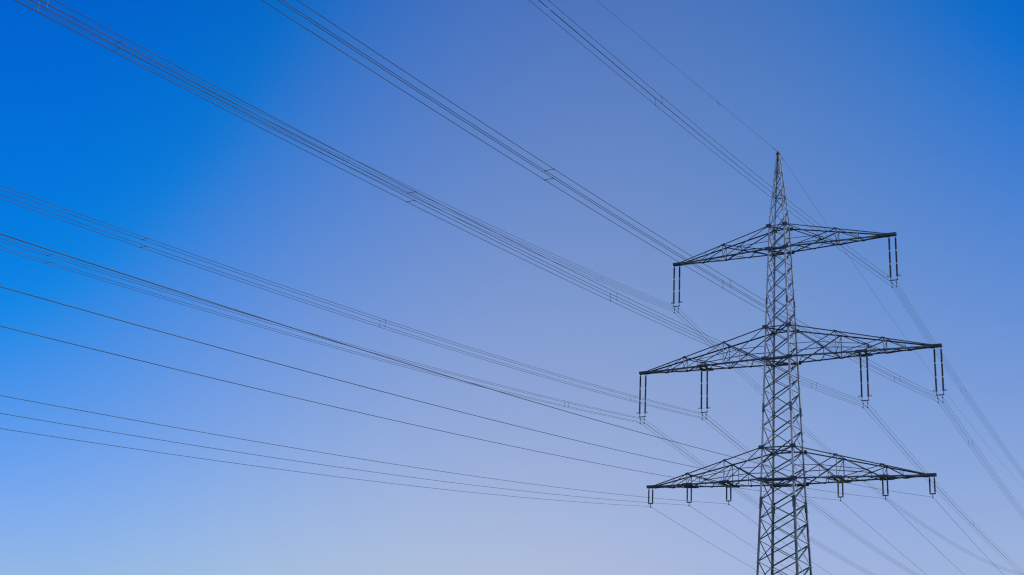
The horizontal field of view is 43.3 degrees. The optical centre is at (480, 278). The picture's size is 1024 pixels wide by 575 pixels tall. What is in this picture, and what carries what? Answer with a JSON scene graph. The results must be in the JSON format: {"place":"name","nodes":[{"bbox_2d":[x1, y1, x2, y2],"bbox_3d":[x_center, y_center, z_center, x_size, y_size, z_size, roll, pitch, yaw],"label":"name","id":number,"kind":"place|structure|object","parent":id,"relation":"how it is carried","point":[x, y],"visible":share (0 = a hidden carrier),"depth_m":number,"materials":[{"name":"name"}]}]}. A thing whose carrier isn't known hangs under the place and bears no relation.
{"place":"outdoors","nodes":[
{"label":"outdoors","id":0,"kind":"place"},
{"bbox_2d":[0,0,1023,574],"label":"sky","id":1,"kind":"structure","parent":0,"point":[905,118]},
{"label":"ground","id":2,"kind":"structure","parent":0,"visible":0},
{"bbox_2d":[639,151,941,574],"bbox_3d":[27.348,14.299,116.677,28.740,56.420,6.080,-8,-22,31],"label":"lattice pylon","id":3,"kind":"object","parent":2,"relation":"on","point":[793,478],"visible":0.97,"depth_m":117.98,"materials":[{"name":"metal"}]},
{"bbox_2d":[637,374,646,423],"bbox_3d":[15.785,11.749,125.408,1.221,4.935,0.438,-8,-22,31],"label":"insulator set","id":4,"kind":"object","parent":3,"relation":"hanging from","point":[639,413],"visible":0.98,"depth_m":125.39,"materials":[{"name":"brown ceramic"}]},
{"bbox_2d":[0,238,870,574],"bbox_3d":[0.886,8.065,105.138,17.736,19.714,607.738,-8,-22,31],"label":"conductor bundle","id":5,"kind":"object","parent":4,"relation":"hanging from","point":[364,354],"visible":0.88,"depth_m":83.59,"materials":[{"name":"metal"}]},
{"bbox_2d":[648,489,653,507],"bbox_3d":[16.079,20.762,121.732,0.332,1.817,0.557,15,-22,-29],"label":"insulator set","id":6,"kind":"object","parent":3,"relation":"hanging from","point":[649,498],"visible":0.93,"depth_m":121.72,"materials":[{"name":"brown ceramic"}]},
{"bbox_2d":[0,428,760,572],"bbox_3d":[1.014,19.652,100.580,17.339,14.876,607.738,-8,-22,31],"label":"power line","id":7,"kind":"object","parent":6,"relation":"hanging from","point":[334,476],"visible":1,"depth_m":78.69,"materials":[{"name":"metal"}]},
{"bbox_2d":[671,265,681,312],"bbox_3d":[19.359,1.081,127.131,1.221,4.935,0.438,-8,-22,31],"label":"insulator set","id":8,"kind":"object","parent":3,"relation":"hanging from","point":[679,301],"visible":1,"depth_m":127.10,"materials":[{"name":"brown ceramic"}]},
{"bbox_2d":[17,0,1020,574],"bbox_3d":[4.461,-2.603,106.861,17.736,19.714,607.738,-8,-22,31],"label":"conductor bundle","id":9,"kind":"object","parent":8,"relation":"hanging from","point":[467,222],"visible":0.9,"depth_m":83.61,"materials":[{"name":"metal"}]},
{"bbox_2d":[686,486,691,504],"bbox_3d":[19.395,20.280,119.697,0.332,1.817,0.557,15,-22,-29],"label":"insulator set","id":10,"kind":"object","parent":3,"relation":"hanging from","point":[690,494],"visible":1,"depth_m":119.68,"materials":[{"name":"brown ceramic"}]},
{"bbox_2d":[0,413,795,573],"bbox_3d":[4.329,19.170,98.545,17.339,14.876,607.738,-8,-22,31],"label":"power line","id":11,"kind":"object","parent":10,"relation":"hanging from","point":[342,467],"visible":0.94,"depth_m":72.79,"materials":[{"name":"metal"}]},
{"bbox_2d":[698,368,709,419],"bbox_3d":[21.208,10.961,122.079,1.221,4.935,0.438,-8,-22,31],"label":"insulator set","id":12,"kind":"object","parent":3,"relation":"hanging from","point":[707,407],"visible":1,"depth_m":121.96,"materials":[{"name":"brown ceramic"}]},
{"bbox_2d":[0,185,918,574],"bbox_3d":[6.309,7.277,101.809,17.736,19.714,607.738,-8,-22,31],"label":"conductor bundle","id":13,"kind":"object","parent":12,"relation":"hanging from","point":[368,323],"visible":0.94,"depth_m":73.40,"materials":[{"name":"metal"}]},
{"bbox_2d":[726,485,731,504],"bbox_3d":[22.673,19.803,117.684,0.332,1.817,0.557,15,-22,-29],"label":"insulator set","id":14,"kind":"object","parent":3,"relation":"hanging from","point":[730,495],"visible":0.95,"depth_m":117.61,"materials":[{"name":"brown ceramic"}]},
{"bbox_2d":[0,395,831,574],"bbox_3d":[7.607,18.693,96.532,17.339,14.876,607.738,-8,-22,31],"label":"power line","id":15,"kind":"object","parent":14,"relation":"hanging from","point":[344,456],"visible":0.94,"depth_m":66.83,"materials":[{"name":"metal"}]},
{"bbox_2d":[598,1,1016,479],"bbox_3d":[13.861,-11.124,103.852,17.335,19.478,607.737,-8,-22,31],"label":"earth wire","id":16,"kind":"object","parent":3,"relation":"attached to","point":[795,177],"visible":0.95,"depth_m":124.95,"materials":[{"name":"metal"}]},
{"bbox_2d":[837,480,843,500],"bbox_3d":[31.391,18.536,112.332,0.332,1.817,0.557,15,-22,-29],"label":"insulator set","id":17,"kind":"object","parent":3,"relation":"hanging from","point":[842,496],"visible":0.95,"depth_m":112.30,"materials":[{"name":"brown ceramic"}]},
{"bbox_2d":[0,326,926,574],"bbox_3d":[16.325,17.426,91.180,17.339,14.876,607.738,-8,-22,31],"label":"power line","id":18,"kind":"object","parent":17,"relation":"hanging from","point":[377,416],"visible":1,"depth_m":52.19,"materials":[{"name":"metal"}]},
{"bbox_2d":[858,354,871,407],"bbox_3d":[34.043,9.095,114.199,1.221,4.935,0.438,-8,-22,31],"label":"insulator set","id":19,"kind":"object","parent":3,"relation":"hanging from","point":[867,379],"visible":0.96,"depth_m":114.16,"materials":[{"name":"brown ceramic"}]},
{"bbox_2d":[15,0,1023,574],"bbox_3d":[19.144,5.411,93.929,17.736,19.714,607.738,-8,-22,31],"label":"conductor bundle","id":20,"kind":"object","parent":19,"relation":"hanging from","point":[415,200],"visible":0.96,"depth_m":52.38,"materials":[{"name":"metal"}]},
{"bbox_2d":[882,478,888,499],"bbox_3d":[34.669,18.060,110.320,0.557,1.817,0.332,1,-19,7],"label":"insulator set","id":21,"kind":"object","parent":3,"relation":"hanging from","point":[883,488],"visible":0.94,"depth_m":110.29,"materials":[{"name":"brown ceramic"}]},
{"bbox_2d":[0,286,958,569],"bbox_3d":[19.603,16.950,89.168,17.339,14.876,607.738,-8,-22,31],"label":"power line","id":22,"kind":"object","parent":21,"relation":"hanging from","point":[378,390],"visible":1,"depth_m":46.38,"materials":[{"name":"metal"}]},
{"bbox_2d":[888,235,900,287],"bbox_3d":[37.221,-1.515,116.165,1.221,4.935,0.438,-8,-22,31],"label":"insulator set","id":23,"kind":"object","parent":3,"relation":"hanging from","point":[897,274],"visible":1,"depth_m":116.16,"materials":[{"name":"brown ceramic"}]},
{"bbox_2d":[529,0,1023,478],"bbox_3d":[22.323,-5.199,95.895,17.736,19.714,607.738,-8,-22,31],"label":"conductor bundle","id":24,"kind":"object","parent":23,"relation":"hanging from","point":[754,184],"visible":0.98,"depth_m":81.02,"materials":[{"name":"metal"}]},
{"bbox_2d":[929,476,935,497],"bbox_3d":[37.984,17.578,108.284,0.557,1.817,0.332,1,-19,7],"label":"insulator set","id":25,"kind":"object","parent":3,"relation":"hanging from","point":[930,487],"visible":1,"depth_m":108.24,"materials":[{"name":"brown ceramic"}]},
{"bbox_2d":[0,233,1001,572],"bbox_3d":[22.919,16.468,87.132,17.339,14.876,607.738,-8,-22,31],"label":"power line","id":26,"kind":"object","parent":25,"relation":"hanging from","point":[406,363],"visible":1,"depth_m":40.58,"materials":[{"name":"metal"}]},
{"bbox_2d":[933,348,946,402],"bbox_3d":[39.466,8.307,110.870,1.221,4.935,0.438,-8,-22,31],"label":"insulator set","id":27,"kind":"object","parent":3,"relation":"hanging from","point":[941,356],"visible":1,"depth_m":110.83,"materials":[{"name":"brown ceramic"}]},
{"bbox_2d":[262,0,1023,517],"bbox_3d":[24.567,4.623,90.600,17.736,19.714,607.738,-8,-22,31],"label":"conductor bundle","id":28,"kind":"object","parent":27,"relation":"hanging from","point":[582,196],"visible":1,"depth_m":51.35,"materials":[{"name":"metal"}]}
]}

